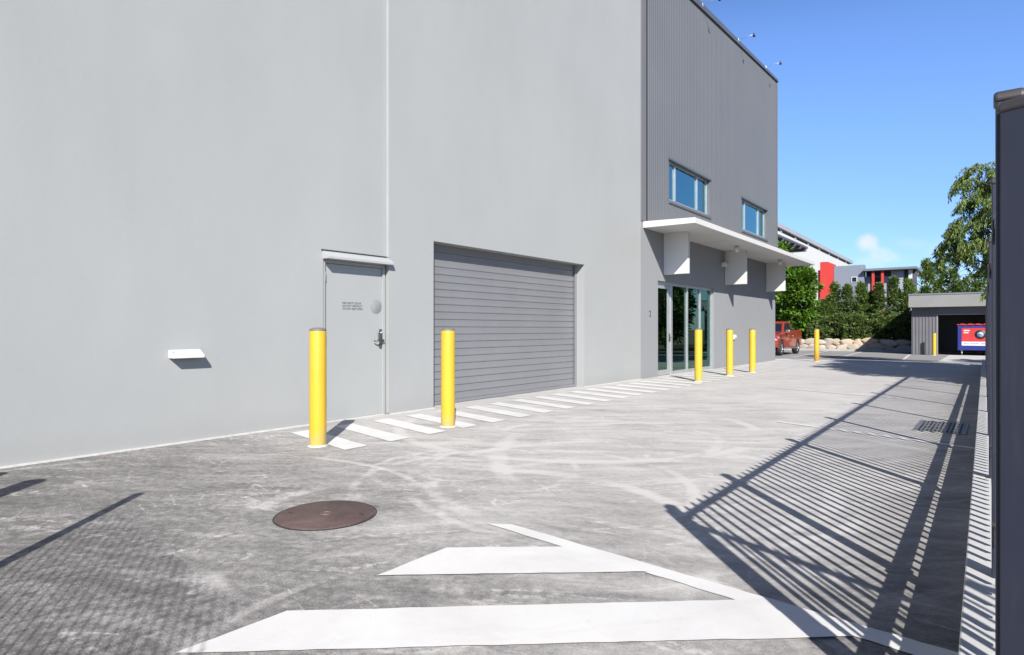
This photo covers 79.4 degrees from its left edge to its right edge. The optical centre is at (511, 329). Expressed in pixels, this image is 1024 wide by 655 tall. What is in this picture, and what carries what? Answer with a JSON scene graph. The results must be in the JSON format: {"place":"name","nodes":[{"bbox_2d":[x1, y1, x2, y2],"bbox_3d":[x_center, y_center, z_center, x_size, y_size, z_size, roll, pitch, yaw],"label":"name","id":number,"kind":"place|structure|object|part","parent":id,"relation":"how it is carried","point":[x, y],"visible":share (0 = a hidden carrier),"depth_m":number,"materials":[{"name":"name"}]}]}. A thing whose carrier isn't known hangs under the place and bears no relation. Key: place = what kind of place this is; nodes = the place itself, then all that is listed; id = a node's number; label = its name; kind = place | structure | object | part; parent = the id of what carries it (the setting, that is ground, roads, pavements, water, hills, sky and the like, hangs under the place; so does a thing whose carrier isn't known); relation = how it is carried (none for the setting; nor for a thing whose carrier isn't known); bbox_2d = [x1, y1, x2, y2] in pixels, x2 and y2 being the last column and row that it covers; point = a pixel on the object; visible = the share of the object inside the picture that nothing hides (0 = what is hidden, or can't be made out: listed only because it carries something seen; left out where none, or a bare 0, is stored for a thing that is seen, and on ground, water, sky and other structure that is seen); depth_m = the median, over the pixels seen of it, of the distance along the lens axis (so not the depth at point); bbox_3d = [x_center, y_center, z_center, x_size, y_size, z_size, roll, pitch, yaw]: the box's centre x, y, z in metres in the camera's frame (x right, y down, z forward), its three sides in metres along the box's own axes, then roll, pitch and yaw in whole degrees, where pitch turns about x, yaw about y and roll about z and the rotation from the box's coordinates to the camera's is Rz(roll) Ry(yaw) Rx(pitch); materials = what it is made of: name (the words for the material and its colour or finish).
{"place":"outdoors","nodes":[
{"label":"outdoors","id":0,"kind":"place"},
{"bbox_2d":[0,360,981,654],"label":"driveway","id":1,"kind":"structure","parent":0,"point":[712,476],"depth_m":3.90,"materials":[{"name":"concrete"}]},
{"bbox_2d":[307,327,327,447],"bbox_3d":[-1.950,0.581,6.199,0.206,1.198,0.206,0,0,38],"label":"bollard","id":2,"kind":"object","parent":1,"relation":"on","point":[317,387],"visible":0.99,"depth_m":6.13,"materials":[{"name":"yellow metal"}]},
{"bbox_2d":[272,500,376,530],"bbox_3d":[-1.173,1.174,3.891,0.632,0.032,0.632,0,0,38],"label":"manhole cover","id":3,"kind":"object","parent":1,"relation":"on","point":[326,515],"visible":0.94,"depth_m":3.85,"materials":[{"name":"brown metal"}]},
{"bbox_2d":[440,328,455,427],"bbox_3d":[-0.770,0.581,7.428,0.206,1.198,0.206,0,0,-2],"label":"bollard","id":4,"kind":"object","parent":1,"relation":"on","point":[447,377],"visible":0.98,"depth_m":7.36,"materials":[{"name":"yellow metal"}]},
{"bbox_2d":[291,361,810,449],"bbox_3d":[4.215,1.165,14.457,1.315,0.001,20.564,0,0,38],"label":"hatch marking","id":5,"kind":"object","parent":1,"relation":"on","point":[338,442],"visible":0.89,"depth_m":8.74,"materials":[{"name":"paint"}]},
{"bbox_2d":[175,387,974,654],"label":"box marking","id":6,"kind":"object","parent":1,"relation":"on","point":[745,615],"visible":0.98,"depth_m":2.46,"materials":[{"name":"paint"}]},
{"bbox_2d":[694,328,702,381],"bbox_3d":[4.165,0.581,13.788,0.206,1.198,0.206,0,0,-42],"label":"bollard","id":7,"kind":"object","parent":1,"relation":"on","point":[698,354],"visible":0.95,"depth_m":13.72,"materials":[{"name":"yellow metal"}]},
{"bbox_2d":[725,328,733,375],"bbox_3d":[5.483,0.581,15.550,0.206,1.198,0.206,0,0,8],"label":"bollard","id":8,"kind":"object","parent":1,"relation":"on","point":[729,351],"visible":0.94,"depth_m":15.48,"materials":[{"name":"yellow metal"}]},
{"bbox_2d":[749,329,755,372],"bbox_3d":[6.483,0.581,16.646,0.206,1.198,0.206,0,0,-32],"label":"bollard","id":9,"kind":"object","parent":1,"relation":"on","point":[752,350],"visible":0.99,"depth_m":16.58,"materials":[{"name":"yellow metal"}]},
{"bbox_2d":[814,329,819,361],"bbox_3d":[11.018,0.581,22.316,0.206,1.198,0.206,0,0,18],"label":"bollard","id":10,"kind":"object","parent":1,"relation":"on","point":[816,345],"visible":1,"depth_m":22.25,"materials":[{"name":"yellow metal"}]},
{"bbox_2d":[912,420,968,434],"bbox_3d":[5.121,1.175,7.358,0.500,0.029,1.000,0,0,38],"label":"drain grate","id":11,"kind":"object","parent":1,"relation":"on","point":[942,427],"visible":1,"depth_m":7.29,"materials":[{"name":"grey metal"}]},
{"bbox_2d":[958,359,994,654],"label":"plinth wall","id":12,"kind":"structure","parent":1,"relation":"on","point":[977,631],"depth_m":2.58,"materials":[{"name":"concrete"}]},
{"bbox_2d":[985,87,1023,654],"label":"picket fence","id":13,"kind":"object","parent":12,"relation":"on","point":[992,334],"visible":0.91,"depth_m":1.55,"materials":[{"name":"metal"}]},
{"bbox_2d":[775,358,828,361],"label":"footpath","id":14,"kind":"structure","parent":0,"point":[800,359],"depth_m":23.75,"materials":[{"name":"concrete"}]},
{"bbox_2d":[700,0,1023,290],"label":"sky","id":15,"kind":"structure","parent":0,"point":[882,104],"materials":[{"name":"blue"}]},
{"bbox_2d":[775,350,984,363],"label":"car park","id":16,"kind":"structure","parent":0,"point":[876,356],"depth_m":31.11,"materials":[{"name":"concrete"}]},
{"bbox_2d":[775,321,801,355],"bbox_3d":[14.238,0.470,33.796,2.260,1.800,5.060,0,0,38],"label":"pickup truck","id":17,"kind":"object","parent":16,"relation":"on","point":[787,336],"visible":0.45,"depth_m":32.95,"materials":[{"name":"red paint"}]},
{"bbox_3d":[14.625,0.530,32.755,0.034,0.560,0.820,0,0,38],"label":"door","id":18,"kind":"part","parent":17,"relation":"part of","materials":[{"name":"brown paint"}]},
{"bbox_3d":[15.149,0.530,33.424,0.034,0.560,0.760,0,0,38],"label":"door","id":19,"kind":"part","parent":17,"relation":"part of","materials":[{"name":"brown paint"}]},
{"bbox_2d":[784,348,911,351],"bbox_3d":[17.255,1.339,41.736,16.750,0.163,0.220,0,0,38],"label":"kerb stone","id":20,"kind":"object","parent":16,"relation":"on","point":[864,350],"depth_m":38.34,"materials":[{"name":"concrete"}]},
{"bbox_2d":[795,351,909,359],"bbox_3d":[16.977,1.351,33.454,8.131,0.031,11.602,0,0,38],"label":"bay marking","id":21,"kind":"object","parent":16,"relation":"on","point":[855,353],"visible":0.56,"depth_m":32.08,"materials":[{"name":"paint"}]},
{"bbox_2d":[932,333,935,354],"bbox_3d":[22.260,0.781,32.537,0.206,1.198,0.206,0,0,-23],"label":"bollard","id":22,"kind":"object","parent":16,"relation":"on","point":[933,343],"visible":0.98,"depth_m":32.48,"materials":[{"name":"yellow metal"}]},
{"bbox_2d":[908,292,985,354],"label":"bin shed","id":23,"kind":"structure","parent":16,"relation":"on","point":[941,315],"depth_m":33.23,"materials":[{"name":"metal"}]},
{"bbox_2d":[937,355,984,362],"bbox_3d":[20.204,1.295,27.046,2.280,0.150,12.300,0,0,38],"label":"concrete apron","id":24,"kind":"object","parent":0,"point":[961,359],"visible":0.61,"depth_m":27.91,"materials":[{"name":"grey concrete"}]},
{"bbox_2d":[957,323,984,354],"bbox_3d":[24.701,0.520,32.514,2.010,1.700,1.245,0,0,38],"label":"waste bin","id":25,"kind":"object","parent":24,"relation":"on","point":[971,336],"visible":0.71,"depth_m":32.30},
{"bbox_2d":[938,352,984,353],"bbox_3d":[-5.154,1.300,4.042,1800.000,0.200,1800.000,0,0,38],"label":"ground","id":26,"kind":"structure","parent":0,"point":[963,352],"depth_m":37.09,"materials":[{"name":"grey concrete"}]},
{"bbox_2d":[0,0,814,468],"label":"warehouse building","id":27,"kind":"structure","parent":26,"relation":"on","point":[518,196],"depth_m":8.15,"materials":[{"name":"grey paint"}]},
{"bbox_2d":[168,349,204,358],"bbox_3d":[-3.338,0.256,6.334,0.120,0.092,0.310,0,0,38],"label":"wall light","id":28,"kind":"object","parent":27,"relation":"attached to","point":[186,354],"visible":1,"depth_m":6.30,"materials":[{"name":"white paint"}]},
{"bbox_2d":[321,249,393,422],"bbox_3d":[-2.066,0.112,8.114,0.315,2.216,1.080,0,0,38],"label":"fire door","id":29,"kind":"structure","parent":27,"relation":"in","point":[353,284],"depth_m":8.10,"materials":[{"name":"paint"}]},
{"bbox_2d":[434,244,576,404],"bbox_3d":[-0.155,-0.280,11.049,0.420,3.100,4.653,0,0,38],"label":"roller door","id":30,"kind":"structure","parent":27,"relation":"in","point":[513,319],"depth_m":10.81,"materials":[{"name":"metal"}]},
{"bbox_2d":[668,156,711,218],"bbox_3d":[4.814,-3.795,16.875,0.250,1.200,2.920,0,0,38],"label":"window","id":31,"kind":"structure","parent":27,"relation":"in","point":[689,188],"depth_m":16.95,"materials":[{"name":"glass"}]},
{"bbox_2d":[721,262,729,266],"bbox_3d":[6.452,-1.950,18.705,0.170,0.120,0.340,0,0,38],"label":"floodlight","id":32,"kind":"object","parent":27,"relation":"attached to","point":[724,264],"visible":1,"depth_m":18.68,"materials":[{"name":"white paint"}]},
{"bbox_2d":[734,246,739,252],"bbox_3d":[6.427,-2.285,17.644,0.170,0.190,0.170,0,0,38],"label":"canopy lamp","id":33,"kind":"object","parent":27,"relation":"attached to","point":[736,249],"visible":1,"depth_m":17.59,"materials":[{"name":"white paint"}]},
{"bbox_2d":[741,196,767,241],"bbox_3d":[8.319,-3.775,21.345,0.250,1.200,2.880,0,0,38],"label":"window","id":34,"kind":"structure","parent":27,"relation":"in","point":[754,216],"depth_m":21.49,"materials":[{"name":"glass"}]},
{"bbox_2d":[778,222,852,305],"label":"white warehouse","id":35,"kind":"structure","parent":26,"relation":"on","point":[817,253],"depth_m":65.42,"materials":[{"name":"metal"}]},
{"bbox_2d":[799,337,911,349],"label":"boulder wall","id":36,"kind":"structure","parent":26,"relation":"on","point":[869,343],"depth_m":38.68,"materials":[{"name":"stone"}]},
{"bbox_2d":[818,262,921,313],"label":"office building","id":37,"kind":"structure","parent":26,"relation":"on","point":[829,273],"depth_m":53.05,"materials":[{"name":"white paint"}]},
{"bbox_2d":[851,277,856,282],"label":"window","id":38,"kind":"structure","parent":37,"relation":"in","point":[853,279],"depth_m":53.15,"materials":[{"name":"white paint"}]},
{"bbox_2d":[918,284,932,293],"bbox_3d":[25.804,-0.867,38.444,1.696,3.880,1.784,0,0,-13],"label":"hedge tree","id":39,"kind":"object","parent":26,"relation":"on","point":[925,289],"visible":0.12,"depth_m":38.32,"materials":[{"name":"green plant"}]},
{"bbox_2d":[915,257,940,293],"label":"screen tree","id":40,"kind":"object","parent":26,"relation":"on","point":[927,275],"visible":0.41,"depth_m":43.08,"materials":[{"name":"green plant"}]},
{"bbox_2d":[932,265,951,292],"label":"screen tree","id":41,"kind":"object","parent":26,"relation":"on","point":[941,277],"visible":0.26,"depth_m":42.82,"materials":[{"name":"green plant"}]},
{"bbox_2d":[944,267,963,292],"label":"screen tree","id":42,"kind":"object","parent":26,"relation":"on","point":[953,288],"visible":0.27,"depth_m":42.20,"materials":[{"name":"green plant"}]},
{"bbox_2d":[957,272,982,291],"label":"screen tree","id":43,"kind":"object","parent":26,"relation":"on","point":[967,288],"visible":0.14,"depth_m":41.76,"materials":[{"name":"green plant"}]},
{"bbox_2d":[973,277,986,291],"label":"screen tree","id":44,"kind":"object","parent":26,"relation":"on","point":[979,287],"visible":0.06,"depth_m":41.12,"materials":[{"name":"green plant"}]},
{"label":"planting bank","id":45,"kind":"structure","parent":0,"visible":0},
{"bbox_2d":[775,240,796,320],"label":"broadleaf tree","id":46,"kind":"object","parent":45,"relation":"on","point":[782,247],"visible":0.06,"depth_m":44.62,"materials":[{"name":"green plant"}]},
{"bbox_2d":[790,320,809,338],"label":"hedge bush","id":47,"kind":"object","parent":45,"relation":"on","point":[803,334],"visible":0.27,"depth_m":41.33,"materials":[{"name":"green plant"}]},
{"bbox_2d":[775,266,825,333],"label":"broadleaf tree","id":48,"kind":"object","parent":45,"relation":"on","point":[800,303],"visible":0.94,"depth_m":41.07,"materials":[{"name":"green plant"}]},
{"bbox_2d":[805,315,832,339],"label":"hedge bush","id":49,"kind":"object","parent":45,"relation":"on","point":[813,321],"visible":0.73,"depth_m":40.57,"materials":[{"name":"green plant"}]},
{"bbox_2d":[807,298,836,338],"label":"hedge tree","id":50,"kind":"object","parent":45,"relation":"on","point":[824,309],"visible":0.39,"depth_m":41.12,"materials":[{"name":"green plant"}]},
{"bbox_2d":[825,281,842,338],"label":"hedge tree","id":51,"kind":"object","parent":45,"relation":"on","point":[833,297],"visible":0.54,"depth_m":41.02,"materials":[{"name":"green plant"}]},
{"bbox_2d":[820,312,851,339],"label":"hedge bush","id":52,"kind":"object","parent":45,"relation":"on","point":[838,328],"visible":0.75,"depth_m":40.13,"materials":[{"name":"green plant"}]},
{"bbox_2d":[836,283,856,332],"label":"hedge tree","id":53,"kind":"object","parent":45,"relation":"on","point":[847,305],"visible":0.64,"depth_m":40.38,"materials":[{"name":"green plant"}]},
{"bbox_2d":[839,313,874,339],"bbox_3d":[22.144,0.014,39.608,2.166,2.217,2.110,0,0,27],"label":"hedge bush","id":54,"kind":"object","parent":45,"relation":"on","point":[853,318],"visible":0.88,"depth_m":39.21,"materials":[{"name":"green plant"}]},
{"bbox_2d":[850,281,872,334],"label":"hedge tree","id":55,"kind":"object","parent":45,"relation":"on","point":[862,304],"visible":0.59,"depth_m":40.01,"materials":[{"name":"green plant"}]},
{"bbox_2d":[864,290,875,313],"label":"hedge tree","id":56,"kind":"object","parent":45,"relation":"on","point":[870,293],"visible":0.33,"depth_m":40.05,"materials":[{"name":"green plant"}]},
{"bbox_2d":[855,312,888,339],"bbox_3d":[22.945,0.010,39.168,1.904,2.225,2.033,0,0,-41],"label":"hedge bush","id":57,"kind":"object","parent":45,"relation":"on","point":[876,321],"visible":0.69,"depth_m":38.79,"materials":[{"name":"green plant"}]},
{"bbox_2d":[868,281,889,334],"bbox_3d":[23.447,-1.008,39.548,1.408,4.161,1.295,0,0,22],"label":"hedge tree","id":58,"kind":"object","parent":45,"relation":"on","point":[879,297],"visible":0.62,"depth_m":39.25,"materials":[{"name":"green plant"}]},
{"bbox_2d":[875,312,907,340],"bbox_3d":[23.675,0.021,38.457,2.151,2.203,2.177,0,0,-25],"label":"hedge bush","id":59,"kind":"object","parent":45,"relation":"on","point":[892,321],"visible":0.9,"depth_m":38.14,"materials":[{"name":"green plant"}]},
{"bbox_2d":[884,275,902,338],"bbox_3d":[24.228,-1.188,39.094,1.616,4.521,1.603,0,0,-7],"label":"hedge tree","id":60,"kind":"object","parent":45,"relation":"on","point":[894,296],"visible":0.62,"depth_m":38.90,"materials":[{"name":"green plant"}]},
{"bbox_2d":[895,315,911,340],"bbox_3d":[24.437,0.124,37.880,1.762,1.996,1.720,0,0,40],"label":"hedge bush","id":61,"kind":"object","parent":45,"relation":"on","point":[908,332],"visible":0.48,"depth_m":37.69,"materials":[{"name":"green plant"}]},
{"bbox_2d":[899,278,917,325],"bbox_3d":[24.760,-1.090,38.568,1.642,4.326,1.592,0,0,-6],"label":"hedge tree","id":62,"kind":"object","parent":45,"relation":"on","point":[908,287],"visible":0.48,"depth_m":38.41,"materials":[{"name":"green plant"}]},
{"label":"garden bed","id":63,"kind":"structure","parent":0,"visible":0},
{"bbox_2d":[931,161,994,302],"bbox_3d":[17.063,-2.289,21.460,4.232,7.341,2.871,0,0,38],"label":"drooping tree","id":64,"kind":"object","parent":63,"relation":"on","point":[957,246],"visible":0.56,"depth_m":21.89,"materials":[{"name":"green plant"}]},
{"bbox_2d":[997,96,1023,654],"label":"fence return","id":65,"kind":"object","parent":63,"relation":"on","point":[1011,112],"visible":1,"depth_m":1.48,"materials":[{"name":"metal"}]}
]}

